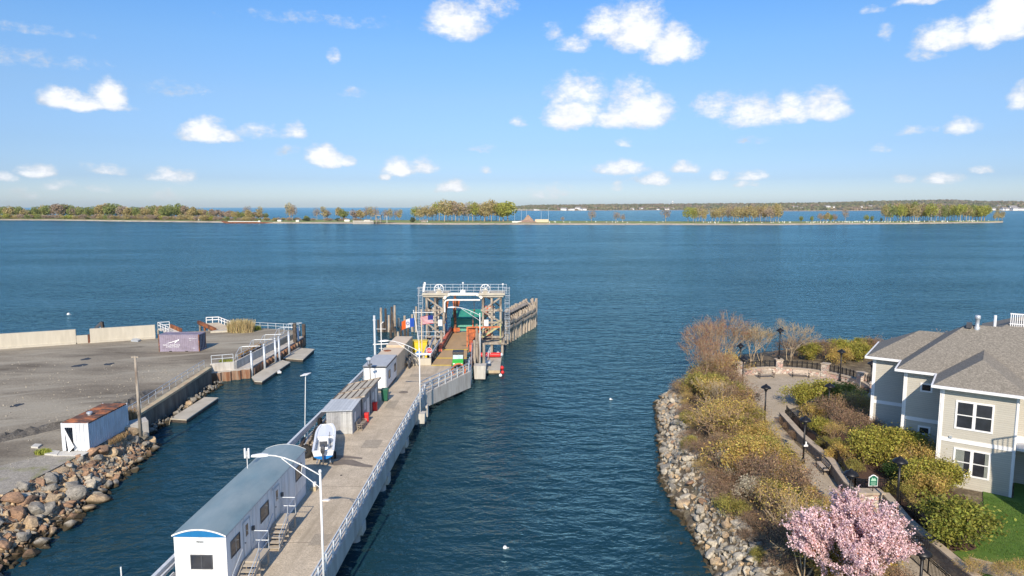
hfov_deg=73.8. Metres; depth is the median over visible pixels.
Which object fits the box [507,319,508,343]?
fender pile
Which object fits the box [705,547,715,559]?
riprap rock
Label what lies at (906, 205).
broadleaf tree
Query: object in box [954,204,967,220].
broadleaf tree
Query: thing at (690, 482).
riprap rock
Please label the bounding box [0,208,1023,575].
water
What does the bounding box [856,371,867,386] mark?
stone pillar
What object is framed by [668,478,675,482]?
riprap rock
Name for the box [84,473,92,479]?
riprap rock
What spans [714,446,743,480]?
blossoming shrub
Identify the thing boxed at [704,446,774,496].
twiggy shrub
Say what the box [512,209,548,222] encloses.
building site
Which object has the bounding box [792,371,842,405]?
leafy shrub
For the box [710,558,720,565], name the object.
riprap rock
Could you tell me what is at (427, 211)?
broadleaf tree
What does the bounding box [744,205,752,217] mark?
broadleaf tree
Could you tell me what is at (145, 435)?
riprap rock
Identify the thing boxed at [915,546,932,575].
park lamp
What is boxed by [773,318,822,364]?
bare tree
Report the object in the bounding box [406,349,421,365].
scrap heap
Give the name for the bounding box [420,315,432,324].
striped flag
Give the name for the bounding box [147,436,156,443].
riprap rock
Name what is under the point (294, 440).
guard railing
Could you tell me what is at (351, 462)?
wet patch
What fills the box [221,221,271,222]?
barge
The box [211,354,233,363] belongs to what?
quay railing
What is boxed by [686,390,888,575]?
undergrowth
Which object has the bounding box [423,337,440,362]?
ramp side railing
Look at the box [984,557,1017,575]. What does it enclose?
twiggy shrub
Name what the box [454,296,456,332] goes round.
guide column
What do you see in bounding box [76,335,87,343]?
panel
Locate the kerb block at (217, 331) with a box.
[210,329,226,332]
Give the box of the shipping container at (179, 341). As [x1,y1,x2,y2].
[158,332,205,351]
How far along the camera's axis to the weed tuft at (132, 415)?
69.42 m
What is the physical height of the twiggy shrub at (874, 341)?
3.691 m
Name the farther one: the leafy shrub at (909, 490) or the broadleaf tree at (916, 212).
the broadleaf tree at (916, 212)
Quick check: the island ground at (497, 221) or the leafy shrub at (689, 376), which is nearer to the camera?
the leafy shrub at (689, 376)
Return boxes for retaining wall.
[137,367,211,427]
[779,412,856,497]
[883,492,979,575]
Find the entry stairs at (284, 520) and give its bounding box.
[265,497,296,550]
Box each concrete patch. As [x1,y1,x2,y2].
[308,534,332,545]
[361,440,382,447]
[384,400,398,407]
[409,374,430,376]
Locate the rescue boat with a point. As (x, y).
(495, 354)
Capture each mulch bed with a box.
[791,418,978,550]
[941,540,975,550]
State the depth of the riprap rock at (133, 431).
67.06 m
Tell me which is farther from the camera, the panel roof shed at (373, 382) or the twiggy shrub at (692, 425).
the panel roof shed at (373, 382)
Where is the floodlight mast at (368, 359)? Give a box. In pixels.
[366,357,371,378]
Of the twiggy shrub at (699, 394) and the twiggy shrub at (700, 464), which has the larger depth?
the twiggy shrub at (699, 394)
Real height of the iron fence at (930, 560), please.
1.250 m
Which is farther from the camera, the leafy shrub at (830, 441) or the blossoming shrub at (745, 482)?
the leafy shrub at (830, 441)
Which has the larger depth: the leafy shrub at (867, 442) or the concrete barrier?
the concrete barrier
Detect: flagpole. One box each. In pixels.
[413,310,432,347]
[421,309,422,357]
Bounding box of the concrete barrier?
[411,353,431,364]
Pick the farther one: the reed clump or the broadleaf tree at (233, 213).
the broadleaf tree at (233, 213)
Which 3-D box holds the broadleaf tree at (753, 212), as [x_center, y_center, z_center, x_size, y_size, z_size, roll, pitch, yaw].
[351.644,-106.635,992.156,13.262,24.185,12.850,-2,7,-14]
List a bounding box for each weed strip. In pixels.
[219,359,232,361]
[238,342,262,358]
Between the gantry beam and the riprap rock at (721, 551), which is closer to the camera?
the riprap rock at (721, 551)
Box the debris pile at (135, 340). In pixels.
[131,338,140,341]
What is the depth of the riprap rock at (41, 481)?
54.90 m
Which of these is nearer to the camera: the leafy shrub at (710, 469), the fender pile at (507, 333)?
the leafy shrub at (710, 469)
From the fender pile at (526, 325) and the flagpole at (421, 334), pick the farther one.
the fender pile at (526, 325)
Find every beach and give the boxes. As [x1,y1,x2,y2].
[0,219,1002,224]
[512,210,1023,210]
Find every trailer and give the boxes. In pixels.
[171,444,305,575]
[313,451,335,462]
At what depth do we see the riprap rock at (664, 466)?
61.62 m
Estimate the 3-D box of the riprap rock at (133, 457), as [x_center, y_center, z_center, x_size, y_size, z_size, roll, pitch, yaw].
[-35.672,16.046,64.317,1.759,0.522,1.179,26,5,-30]
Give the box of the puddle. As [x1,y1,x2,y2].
[71,364,87,366]
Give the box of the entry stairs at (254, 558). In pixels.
[232,530,269,575]
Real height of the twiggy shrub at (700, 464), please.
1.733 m
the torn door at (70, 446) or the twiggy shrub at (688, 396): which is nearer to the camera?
the torn door at (70, 446)
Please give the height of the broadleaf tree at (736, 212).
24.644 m
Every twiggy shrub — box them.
[668,376,691,394]
[673,402,692,413]
[674,380,696,398]
[674,436,719,460]
[675,397,692,405]
[677,387,753,421]
[678,427,703,438]
[679,389,695,402]
[679,398,749,441]
[685,358,720,374]
[685,420,701,430]
[691,457,711,471]
[692,393,709,403]
[695,346,755,372]
[696,420,721,436]
[696,475,751,515]
[698,429,746,455]
[698,462,745,493]
[701,402,767,431]
[702,393,763,417]
[704,378,771,416]
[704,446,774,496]
[711,364,746,386]
[713,368,751,387]
[714,417,760,435]
[730,443,828,499]
[731,398,767,416]
[733,525,764,545]
[734,504,774,531]
[747,477,789,512]
[750,476,834,534]
[760,546,808,574]
[762,505,799,556]
[763,494,793,520]
[771,334,819,358]
[771,416,783,425]
[778,440,799,455]
[780,422,788,432]
[785,428,795,439]
[788,460,806,474]
[793,475,812,487]
[803,337,837,358]
[803,491,831,501]
[811,390,859,423]
[813,493,833,511]
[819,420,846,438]
[821,405,879,435]
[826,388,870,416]
[844,409,891,430]
[845,397,870,418]
[851,335,886,345]
[853,564,889,575]
[874,562,917,575]
[951,553,994,575]
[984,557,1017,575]
[1004,556,1023,575]
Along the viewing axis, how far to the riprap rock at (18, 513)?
50.34 m
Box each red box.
[364,412,368,421]
[373,402,377,410]
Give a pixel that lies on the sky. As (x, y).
(126, 103)
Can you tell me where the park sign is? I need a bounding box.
[868,475,877,490]
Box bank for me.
[0,434,147,571]
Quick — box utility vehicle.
[451,350,464,367]
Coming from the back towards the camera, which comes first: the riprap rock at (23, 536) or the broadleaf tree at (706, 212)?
the broadleaf tree at (706, 212)
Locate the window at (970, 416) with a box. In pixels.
[954,400,994,433]
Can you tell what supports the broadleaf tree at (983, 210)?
on the island ground at (497, 221)
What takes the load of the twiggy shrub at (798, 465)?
on the ground at (860, 365)
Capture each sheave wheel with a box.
[434,284,443,292]
[480,284,489,292]
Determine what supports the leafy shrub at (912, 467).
on the mulch bed at (870, 469)
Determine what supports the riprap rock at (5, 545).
on the bank
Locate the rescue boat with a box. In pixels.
[481,352,500,356]
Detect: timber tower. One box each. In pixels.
[417,287,449,349]
[478,287,509,354]
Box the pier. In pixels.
[172,364,471,575]
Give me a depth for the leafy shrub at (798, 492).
50.36 m
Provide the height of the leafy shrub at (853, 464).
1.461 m
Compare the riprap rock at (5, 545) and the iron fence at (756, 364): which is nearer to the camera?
the riprap rock at (5, 545)
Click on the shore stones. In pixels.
(691, 224)
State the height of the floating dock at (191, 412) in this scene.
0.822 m
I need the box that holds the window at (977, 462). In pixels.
[953,447,990,480]
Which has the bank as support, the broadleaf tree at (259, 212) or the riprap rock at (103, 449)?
the riprap rock at (103, 449)
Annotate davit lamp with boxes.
[251,453,324,575]
[380,340,425,423]
[448,306,486,378]
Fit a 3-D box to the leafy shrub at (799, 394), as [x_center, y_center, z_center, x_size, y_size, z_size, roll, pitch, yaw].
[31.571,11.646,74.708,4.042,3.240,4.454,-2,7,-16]
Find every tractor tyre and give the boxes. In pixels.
[301,444,312,458]
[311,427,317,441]
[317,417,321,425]
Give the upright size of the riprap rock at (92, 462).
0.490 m
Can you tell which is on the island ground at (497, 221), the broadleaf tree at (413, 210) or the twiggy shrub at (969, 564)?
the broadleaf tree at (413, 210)
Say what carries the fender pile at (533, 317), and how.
in the water
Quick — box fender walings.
[502,299,536,330]
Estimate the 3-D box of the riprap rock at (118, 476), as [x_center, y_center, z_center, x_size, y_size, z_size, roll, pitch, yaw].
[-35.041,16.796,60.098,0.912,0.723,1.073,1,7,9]
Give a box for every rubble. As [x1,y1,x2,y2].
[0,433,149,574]
[0,435,158,574]
[149,381,222,435]
[654,387,783,575]
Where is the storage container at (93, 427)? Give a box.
[60,403,128,451]
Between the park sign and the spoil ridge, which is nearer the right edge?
the park sign
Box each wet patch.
[328,455,361,458]
[329,459,372,466]
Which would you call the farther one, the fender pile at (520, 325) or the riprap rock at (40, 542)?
the fender pile at (520, 325)
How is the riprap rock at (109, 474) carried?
on the riprap rock at (118, 476)
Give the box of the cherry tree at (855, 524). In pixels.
[778,485,923,575]
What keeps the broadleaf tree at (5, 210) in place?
on the island ground at (497, 221)
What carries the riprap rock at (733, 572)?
on the ground at (860, 365)
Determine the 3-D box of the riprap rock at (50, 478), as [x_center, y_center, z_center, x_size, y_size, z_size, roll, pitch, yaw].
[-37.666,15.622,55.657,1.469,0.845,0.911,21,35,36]
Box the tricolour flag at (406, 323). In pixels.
[402,318,413,329]
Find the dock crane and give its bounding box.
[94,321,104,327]
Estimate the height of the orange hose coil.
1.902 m
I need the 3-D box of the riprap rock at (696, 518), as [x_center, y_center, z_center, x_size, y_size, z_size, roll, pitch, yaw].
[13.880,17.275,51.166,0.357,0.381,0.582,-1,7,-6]
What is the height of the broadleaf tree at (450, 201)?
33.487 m
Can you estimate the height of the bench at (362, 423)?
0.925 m
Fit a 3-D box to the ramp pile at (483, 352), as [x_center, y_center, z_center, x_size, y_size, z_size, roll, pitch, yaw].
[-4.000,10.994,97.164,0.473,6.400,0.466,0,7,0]
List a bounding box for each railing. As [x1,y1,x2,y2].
[128,360,204,409]
[151,370,362,575]
[161,562,175,575]
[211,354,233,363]
[237,330,287,357]
[254,322,299,330]
[311,385,424,575]
[419,284,506,293]
[420,365,456,384]
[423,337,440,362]
[424,357,470,392]
[470,349,472,367]
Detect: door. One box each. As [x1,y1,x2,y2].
[64,429,73,451]
[202,333,205,347]
[341,414,351,433]
[391,364,392,380]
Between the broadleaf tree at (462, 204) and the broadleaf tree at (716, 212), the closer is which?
the broadleaf tree at (716, 212)
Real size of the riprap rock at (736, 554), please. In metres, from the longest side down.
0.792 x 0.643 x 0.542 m
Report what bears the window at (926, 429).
in the house at (958, 393)
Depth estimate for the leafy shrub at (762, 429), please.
61.02 m
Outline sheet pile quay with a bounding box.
[210,323,305,382]
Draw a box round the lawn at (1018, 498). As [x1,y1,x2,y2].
[954,483,1023,575]
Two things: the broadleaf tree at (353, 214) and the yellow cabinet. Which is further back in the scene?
the broadleaf tree at (353, 214)
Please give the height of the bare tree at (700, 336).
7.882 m
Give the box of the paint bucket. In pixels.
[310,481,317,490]
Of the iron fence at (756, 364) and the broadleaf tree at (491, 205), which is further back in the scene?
the broadleaf tree at (491, 205)
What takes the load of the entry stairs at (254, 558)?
on the pier
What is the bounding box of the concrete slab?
[44,450,59,455]
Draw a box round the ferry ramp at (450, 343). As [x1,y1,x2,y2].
[431,324,499,365]
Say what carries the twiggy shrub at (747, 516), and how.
on the ground at (860, 365)
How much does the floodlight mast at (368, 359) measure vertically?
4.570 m
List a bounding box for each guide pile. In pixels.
[250,351,252,376]
[263,344,265,368]
[274,338,276,361]
[277,336,280,360]
[287,331,289,353]
[297,326,298,341]
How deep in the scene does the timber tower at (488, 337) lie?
111.74 m
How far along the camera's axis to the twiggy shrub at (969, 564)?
38.67 m
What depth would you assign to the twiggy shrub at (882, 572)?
38.48 m
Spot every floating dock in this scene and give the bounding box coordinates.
[169,397,217,423]
[252,360,290,384]
[283,348,314,361]
[486,357,500,373]
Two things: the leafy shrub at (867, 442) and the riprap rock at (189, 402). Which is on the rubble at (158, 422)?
the riprap rock at (189, 402)
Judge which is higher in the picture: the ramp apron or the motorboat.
the ramp apron
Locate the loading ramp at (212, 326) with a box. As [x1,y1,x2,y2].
[197,317,229,330]
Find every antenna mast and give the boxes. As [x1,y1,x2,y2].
[244,448,249,467]
[373,322,387,350]
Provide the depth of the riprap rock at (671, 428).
70.27 m
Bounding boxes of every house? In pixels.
[865,315,1023,497]
[982,313,1023,328]
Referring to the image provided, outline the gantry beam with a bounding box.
[443,293,482,311]
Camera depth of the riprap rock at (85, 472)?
58.23 m
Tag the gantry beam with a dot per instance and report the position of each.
(462, 294)
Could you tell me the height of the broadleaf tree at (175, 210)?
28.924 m
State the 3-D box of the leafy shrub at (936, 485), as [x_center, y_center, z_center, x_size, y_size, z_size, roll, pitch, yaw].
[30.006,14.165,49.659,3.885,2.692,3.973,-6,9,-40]
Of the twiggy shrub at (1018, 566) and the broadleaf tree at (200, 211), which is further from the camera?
the broadleaf tree at (200, 211)
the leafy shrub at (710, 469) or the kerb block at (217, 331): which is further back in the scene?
the kerb block at (217, 331)
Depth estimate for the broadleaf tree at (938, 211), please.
1047.71 m
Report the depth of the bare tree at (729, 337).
96.25 m
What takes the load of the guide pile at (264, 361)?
in the water
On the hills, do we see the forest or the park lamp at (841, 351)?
the forest
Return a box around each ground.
[0,328,300,494]
[3,217,994,223]
[658,341,1013,575]
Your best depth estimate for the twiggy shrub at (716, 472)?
53.72 m
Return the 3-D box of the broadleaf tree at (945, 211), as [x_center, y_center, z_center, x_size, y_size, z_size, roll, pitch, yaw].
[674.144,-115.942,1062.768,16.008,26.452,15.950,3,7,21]
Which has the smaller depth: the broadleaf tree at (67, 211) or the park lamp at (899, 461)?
the park lamp at (899, 461)
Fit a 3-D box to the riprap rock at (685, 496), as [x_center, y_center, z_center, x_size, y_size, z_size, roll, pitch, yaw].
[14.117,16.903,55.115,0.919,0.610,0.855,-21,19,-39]
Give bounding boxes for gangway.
[157,321,181,335]
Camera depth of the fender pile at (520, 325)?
127.72 m
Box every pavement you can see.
[736,374,864,423]
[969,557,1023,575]
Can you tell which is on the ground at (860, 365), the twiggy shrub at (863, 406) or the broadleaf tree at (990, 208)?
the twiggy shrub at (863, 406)
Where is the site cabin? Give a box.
[363,355,396,390]
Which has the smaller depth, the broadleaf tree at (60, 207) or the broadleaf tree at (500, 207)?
the broadleaf tree at (500, 207)
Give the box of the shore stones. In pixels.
[352,222,990,224]
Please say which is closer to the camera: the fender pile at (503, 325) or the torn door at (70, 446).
the torn door at (70, 446)
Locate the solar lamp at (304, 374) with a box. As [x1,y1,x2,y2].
[301,373,309,436]
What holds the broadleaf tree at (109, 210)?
on the island ground at (497, 221)
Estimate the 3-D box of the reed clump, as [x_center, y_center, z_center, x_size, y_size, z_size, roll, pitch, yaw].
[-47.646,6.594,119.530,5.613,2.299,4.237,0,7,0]
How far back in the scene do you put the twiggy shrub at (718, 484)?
51.43 m
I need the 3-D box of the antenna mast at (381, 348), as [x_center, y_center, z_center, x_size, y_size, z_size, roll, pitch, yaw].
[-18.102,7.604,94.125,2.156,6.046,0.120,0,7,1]
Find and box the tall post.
[373,315,375,354]
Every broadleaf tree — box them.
[1,213,9,218]
[2,206,14,214]
[14,206,22,214]
[19,210,28,214]
[30,207,41,214]
[40,205,50,214]
[49,203,63,214]
[53,204,65,217]
[66,207,73,214]
[74,207,83,214]
[82,207,93,215]
[93,204,105,218]
[102,203,116,214]
[115,205,124,214]
[121,207,131,215]
[131,207,140,215]
[140,207,150,215]
[148,205,156,214]
[157,207,169,215]
[163,205,173,215]
[166,204,176,215]
[176,214,184,219]
[179,206,189,215]
[186,207,196,215]
[197,208,203,215]
[198,215,207,220]
[208,209,216,215]
[230,211,237,216]
[245,209,253,216]
[255,206,263,217]
[284,203,292,217]
[288,205,297,217]
[312,208,320,216]
[320,207,327,216]
[335,207,340,216]
[338,209,348,217]
[349,209,358,217]
[356,209,365,217]
[366,206,373,216]
[371,207,379,220]
[386,208,392,216]
[397,209,402,217]
[410,206,418,220]
[415,206,424,217]
[421,205,432,216]
[427,206,436,216]
[432,201,444,217]
[437,199,452,221]
[442,200,453,217]
[448,201,460,220]
[454,202,464,216]
[461,202,472,221]
[466,201,479,220]
[478,202,489,221]
[485,199,497,220]
[492,202,505,220]
[495,203,512,220]
[503,201,516,220]
[588,210,595,221]
[661,208,670,221]
[682,207,693,217]
[689,208,697,219]
[692,207,701,217]
[702,209,708,218]
[712,208,719,221]
[717,208,722,217]
[725,204,734,221]
[731,207,739,222]
[739,207,745,217]
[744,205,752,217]
[749,207,757,219]
[757,206,763,221]
[760,207,766,218]
[766,206,774,221]
[773,204,783,217]
[817,213,823,219]
[824,212,829,219]
[842,208,849,219]
[881,204,888,220]
[887,204,897,221]
[897,204,907,218]
[902,203,910,218]
[907,202,918,220]
[909,205,921,221]
[923,206,931,219]
[925,203,938,216]
[933,205,942,216]
[940,205,950,219]
[946,205,952,220]
[949,205,956,216]
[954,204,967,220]
[962,206,972,216]
[965,203,976,218]
[977,206,989,220]
[980,204,992,220]
[996,210,1002,219]
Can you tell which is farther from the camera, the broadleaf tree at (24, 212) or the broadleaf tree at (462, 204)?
the broadleaf tree at (24, 212)
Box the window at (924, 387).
[920,383,932,392]
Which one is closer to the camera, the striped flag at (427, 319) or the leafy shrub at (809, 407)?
the leafy shrub at (809, 407)
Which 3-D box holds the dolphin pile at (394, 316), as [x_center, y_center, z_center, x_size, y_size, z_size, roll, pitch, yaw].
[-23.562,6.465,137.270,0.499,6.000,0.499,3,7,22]
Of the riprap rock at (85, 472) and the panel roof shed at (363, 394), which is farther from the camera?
the panel roof shed at (363, 394)
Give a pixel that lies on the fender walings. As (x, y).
(526, 304)
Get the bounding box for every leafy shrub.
[676,410,696,425]
[678,367,733,398]
[679,435,697,451]
[687,358,728,374]
[692,375,734,400]
[698,431,774,474]
[701,468,720,476]
[703,378,754,399]
[704,414,759,435]
[711,491,752,518]
[729,386,755,403]
[729,432,803,476]
[735,427,758,438]
[737,402,773,424]
[738,418,786,445]
[743,434,793,481]
[745,545,769,562]
[747,474,792,502]
[771,448,805,474]
[775,383,819,406]
[782,526,855,570]
[787,487,805,500]
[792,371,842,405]
[792,503,903,575]
[794,341,826,360]
[797,496,825,509]
[798,400,826,417]
[803,484,816,497]
[806,559,850,575]
[807,415,832,435]
[812,434,847,447]
[822,441,859,461]
[823,336,854,357]
[823,378,869,407]
[824,346,853,363]
[837,341,872,361]
[839,424,899,465]
[839,457,867,472]
[847,336,872,347]
[861,422,915,460]
[878,460,907,481]
[878,552,908,571]
[879,479,926,499]
[881,426,937,459]
[885,439,942,474]
[893,453,954,497]
[897,468,955,497]
[901,448,971,493]
[903,496,932,518]
[907,489,1017,552]
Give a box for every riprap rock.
[0,492,24,502]
[0,540,11,549]
[10,506,28,521]
[13,523,21,528]
[16,481,29,491]
[16,495,38,506]
[16,532,31,541]
[21,491,36,496]
[22,515,38,528]
[22,548,41,557]
[27,501,44,514]
[33,537,51,547]
[34,514,45,520]
[36,478,44,485]
[41,544,50,548]
[42,493,59,503]
[42,501,54,516]
[43,483,58,490]
[44,472,57,483]
[47,527,56,537]
[56,466,70,473]
[57,492,64,499]
[60,502,72,509]
[63,520,76,530]
[64,512,85,519]
[64,517,90,524]
[65,481,78,488]
[65,485,86,500]
[67,477,77,481]
[77,456,85,461]
[82,465,113,474]
[82,470,90,475]
[82,504,96,511]
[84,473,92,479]
[84,479,95,491]
[86,493,112,503]
[87,447,99,456]
[87,460,98,465]
[90,491,102,494]
[91,476,101,483]
[93,454,103,460]
[96,445,108,454]
[98,488,107,493]
[105,480,112,488]
[106,473,114,476]
[107,448,118,456]
[109,474,121,481]
[112,479,118,487]
[113,446,122,454]
[124,427,138,434]
[127,455,137,460]
[130,467,139,472]
[133,436,139,443]
[136,457,143,463]
[140,432,149,439]
[146,450,152,456]
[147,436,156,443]
[150,445,159,451]
[185,400,192,405]
[659,446,667,453]
[660,463,670,468]
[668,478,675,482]
[669,425,676,430]
[669,483,675,489]
[671,509,683,515]
[676,499,689,508]
[679,421,687,427]
[680,493,690,498]
[682,455,691,461]
[685,480,693,484]
[689,452,697,460]
[694,515,699,521]
[696,506,704,514]
[697,522,707,534]
[698,497,706,504]
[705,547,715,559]
[706,535,714,545]
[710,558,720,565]
[715,545,738,551]
[715,548,724,554]
[721,519,730,528]
[722,532,728,537]
[723,569,737,575]
[730,519,742,526]
[733,551,742,557]
[738,522,752,530]
[746,555,761,562]
[753,567,766,572]
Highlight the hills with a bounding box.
[539,202,1006,210]
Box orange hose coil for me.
[451,363,465,374]
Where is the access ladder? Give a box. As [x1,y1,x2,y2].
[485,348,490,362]
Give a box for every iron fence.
[744,360,774,368]
[785,360,817,369]
[785,399,822,415]
[786,405,855,485]
[829,365,856,376]
[854,478,886,488]
[887,478,938,538]
[907,534,940,548]
[907,539,949,575]
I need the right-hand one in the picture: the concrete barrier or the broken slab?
the concrete barrier
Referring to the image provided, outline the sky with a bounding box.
[0,0,1023,207]
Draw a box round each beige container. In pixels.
[378,347,404,377]
[386,336,412,365]
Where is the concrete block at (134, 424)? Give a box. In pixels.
[124,417,148,439]
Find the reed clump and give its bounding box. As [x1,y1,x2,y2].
[225,318,255,332]
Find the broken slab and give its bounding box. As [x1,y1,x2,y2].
[31,443,41,447]
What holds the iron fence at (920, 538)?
on the ground at (860, 365)
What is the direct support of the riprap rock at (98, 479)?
on the bank
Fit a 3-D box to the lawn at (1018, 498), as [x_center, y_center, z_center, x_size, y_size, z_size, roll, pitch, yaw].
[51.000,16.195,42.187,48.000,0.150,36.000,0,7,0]
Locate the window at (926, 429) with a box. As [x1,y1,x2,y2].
[917,425,930,435]
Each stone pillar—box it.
[734,361,744,376]
[774,358,783,373]
[820,362,830,378]
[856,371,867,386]
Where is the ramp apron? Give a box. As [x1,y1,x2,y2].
[451,309,486,330]
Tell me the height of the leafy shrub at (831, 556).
2.890 m
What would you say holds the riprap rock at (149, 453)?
on the bank
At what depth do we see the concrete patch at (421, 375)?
88.33 m
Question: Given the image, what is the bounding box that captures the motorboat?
[312,423,335,464]
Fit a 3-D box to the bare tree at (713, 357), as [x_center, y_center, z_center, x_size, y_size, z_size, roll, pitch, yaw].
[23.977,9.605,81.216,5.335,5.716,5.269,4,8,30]
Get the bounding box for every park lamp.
[737,343,744,360]
[739,356,747,384]
[761,384,770,421]
[776,328,783,358]
[799,416,811,462]
[824,383,834,417]
[837,349,845,381]
[843,468,858,488]
[867,361,872,380]
[892,456,907,513]
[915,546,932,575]
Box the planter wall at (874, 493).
[853,488,885,506]
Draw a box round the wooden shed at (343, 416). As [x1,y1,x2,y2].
[321,398,361,433]
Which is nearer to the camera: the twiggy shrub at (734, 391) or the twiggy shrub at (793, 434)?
the twiggy shrub at (793, 434)
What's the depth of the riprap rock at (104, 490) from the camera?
57.39 m
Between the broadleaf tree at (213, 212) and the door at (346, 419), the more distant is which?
the broadleaf tree at (213, 212)
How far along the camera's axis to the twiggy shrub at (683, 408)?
72.23 m
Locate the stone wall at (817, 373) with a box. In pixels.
[736,366,870,405]
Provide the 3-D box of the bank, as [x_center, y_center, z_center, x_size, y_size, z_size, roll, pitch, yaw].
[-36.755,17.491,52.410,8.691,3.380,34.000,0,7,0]
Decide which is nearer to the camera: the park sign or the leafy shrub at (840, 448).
the park sign
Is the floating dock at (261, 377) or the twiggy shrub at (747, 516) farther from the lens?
the floating dock at (261, 377)
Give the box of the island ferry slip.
[353,215,395,223]
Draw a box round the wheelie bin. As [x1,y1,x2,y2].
[381,388,388,400]
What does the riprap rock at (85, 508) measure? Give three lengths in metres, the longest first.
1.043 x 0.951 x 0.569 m
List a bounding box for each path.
[0,431,124,494]
[766,422,950,575]
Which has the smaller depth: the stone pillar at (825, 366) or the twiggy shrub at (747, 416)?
the twiggy shrub at (747, 416)
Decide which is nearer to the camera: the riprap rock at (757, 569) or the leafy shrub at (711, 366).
the riprap rock at (757, 569)
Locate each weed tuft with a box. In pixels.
[34,448,52,455]
[108,431,128,444]
[128,407,137,420]
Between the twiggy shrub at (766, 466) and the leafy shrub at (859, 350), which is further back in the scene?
the leafy shrub at (859, 350)
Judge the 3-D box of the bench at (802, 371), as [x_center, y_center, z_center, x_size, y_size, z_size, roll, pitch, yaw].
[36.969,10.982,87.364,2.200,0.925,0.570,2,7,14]
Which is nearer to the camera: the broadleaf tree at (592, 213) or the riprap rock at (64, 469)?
the riprap rock at (64, 469)
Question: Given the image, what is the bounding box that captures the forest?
[515,199,1023,210]
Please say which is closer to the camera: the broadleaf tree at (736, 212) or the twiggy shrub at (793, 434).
the twiggy shrub at (793, 434)
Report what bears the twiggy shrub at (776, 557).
on the ground at (860, 365)
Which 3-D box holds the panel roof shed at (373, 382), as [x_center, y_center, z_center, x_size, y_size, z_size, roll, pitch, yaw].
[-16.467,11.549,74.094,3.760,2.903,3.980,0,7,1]
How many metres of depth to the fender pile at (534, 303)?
137.40 m
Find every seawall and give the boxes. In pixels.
[0,329,76,348]
[89,325,155,342]
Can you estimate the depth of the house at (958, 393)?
52.71 m
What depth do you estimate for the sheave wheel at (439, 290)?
111.08 m
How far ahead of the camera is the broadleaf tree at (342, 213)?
1106.50 m
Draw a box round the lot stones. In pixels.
[0,361,181,464]
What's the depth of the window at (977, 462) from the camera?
50.86 m
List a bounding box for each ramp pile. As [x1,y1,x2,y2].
[440,330,442,352]
[473,340,475,376]
[475,324,477,361]
[478,333,480,362]
[482,343,484,362]
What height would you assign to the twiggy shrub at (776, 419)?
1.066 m
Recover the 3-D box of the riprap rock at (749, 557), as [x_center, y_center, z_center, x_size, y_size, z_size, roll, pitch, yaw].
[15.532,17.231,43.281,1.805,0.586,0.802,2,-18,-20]
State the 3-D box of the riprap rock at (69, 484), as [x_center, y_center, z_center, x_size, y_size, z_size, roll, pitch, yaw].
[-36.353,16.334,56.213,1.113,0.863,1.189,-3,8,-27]
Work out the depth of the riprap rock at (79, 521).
52.18 m
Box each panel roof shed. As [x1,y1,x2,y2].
[333,386,372,421]
[339,377,380,411]
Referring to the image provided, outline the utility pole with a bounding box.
[131,356,142,436]
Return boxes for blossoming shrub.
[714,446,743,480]
[732,473,765,499]
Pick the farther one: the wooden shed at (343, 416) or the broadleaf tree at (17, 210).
the broadleaf tree at (17, 210)
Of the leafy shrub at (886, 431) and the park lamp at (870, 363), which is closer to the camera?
the leafy shrub at (886, 431)
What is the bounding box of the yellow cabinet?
[413,340,427,357]
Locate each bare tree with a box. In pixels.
[678,324,740,362]
[680,316,731,357]
[680,338,728,369]
[690,310,758,355]
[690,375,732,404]
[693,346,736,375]
[722,323,760,362]
[739,323,775,361]
[741,322,778,360]
[765,490,839,575]
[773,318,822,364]
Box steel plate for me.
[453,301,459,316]
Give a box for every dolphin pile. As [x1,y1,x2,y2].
[380,308,381,331]
[384,308,386,331]
[388,315,389,331]
[390,307,392,329]
[394,305,395,327]
[415,306,416,331]
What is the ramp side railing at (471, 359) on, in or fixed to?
attached to the ferry ramp at (450, 343)
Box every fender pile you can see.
[502,312,504,336]
[504,320,506,344]
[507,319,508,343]
[512,317,514,340]
[515,316,516,338]
[516,313,518,337]
[519,313,521,335]
[522,309,524,333]
[525,309,527,332]
[528,307,530,330]
[532,304,533,328]
[533,302,535,326]
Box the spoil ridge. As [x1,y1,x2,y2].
[0,390,157,442]
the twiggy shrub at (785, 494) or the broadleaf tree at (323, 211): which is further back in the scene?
the broadleaf tree at (323, 211)
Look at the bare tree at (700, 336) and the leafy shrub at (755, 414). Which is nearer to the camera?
the leafy shrub at (755, 414)
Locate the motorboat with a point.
(323, 447)
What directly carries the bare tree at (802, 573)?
on the ground at (860, 365)
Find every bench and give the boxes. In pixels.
[356,416,366,430]
[758,370,774,374]
[791,369,809,376]
[816,456,830,474]
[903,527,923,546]

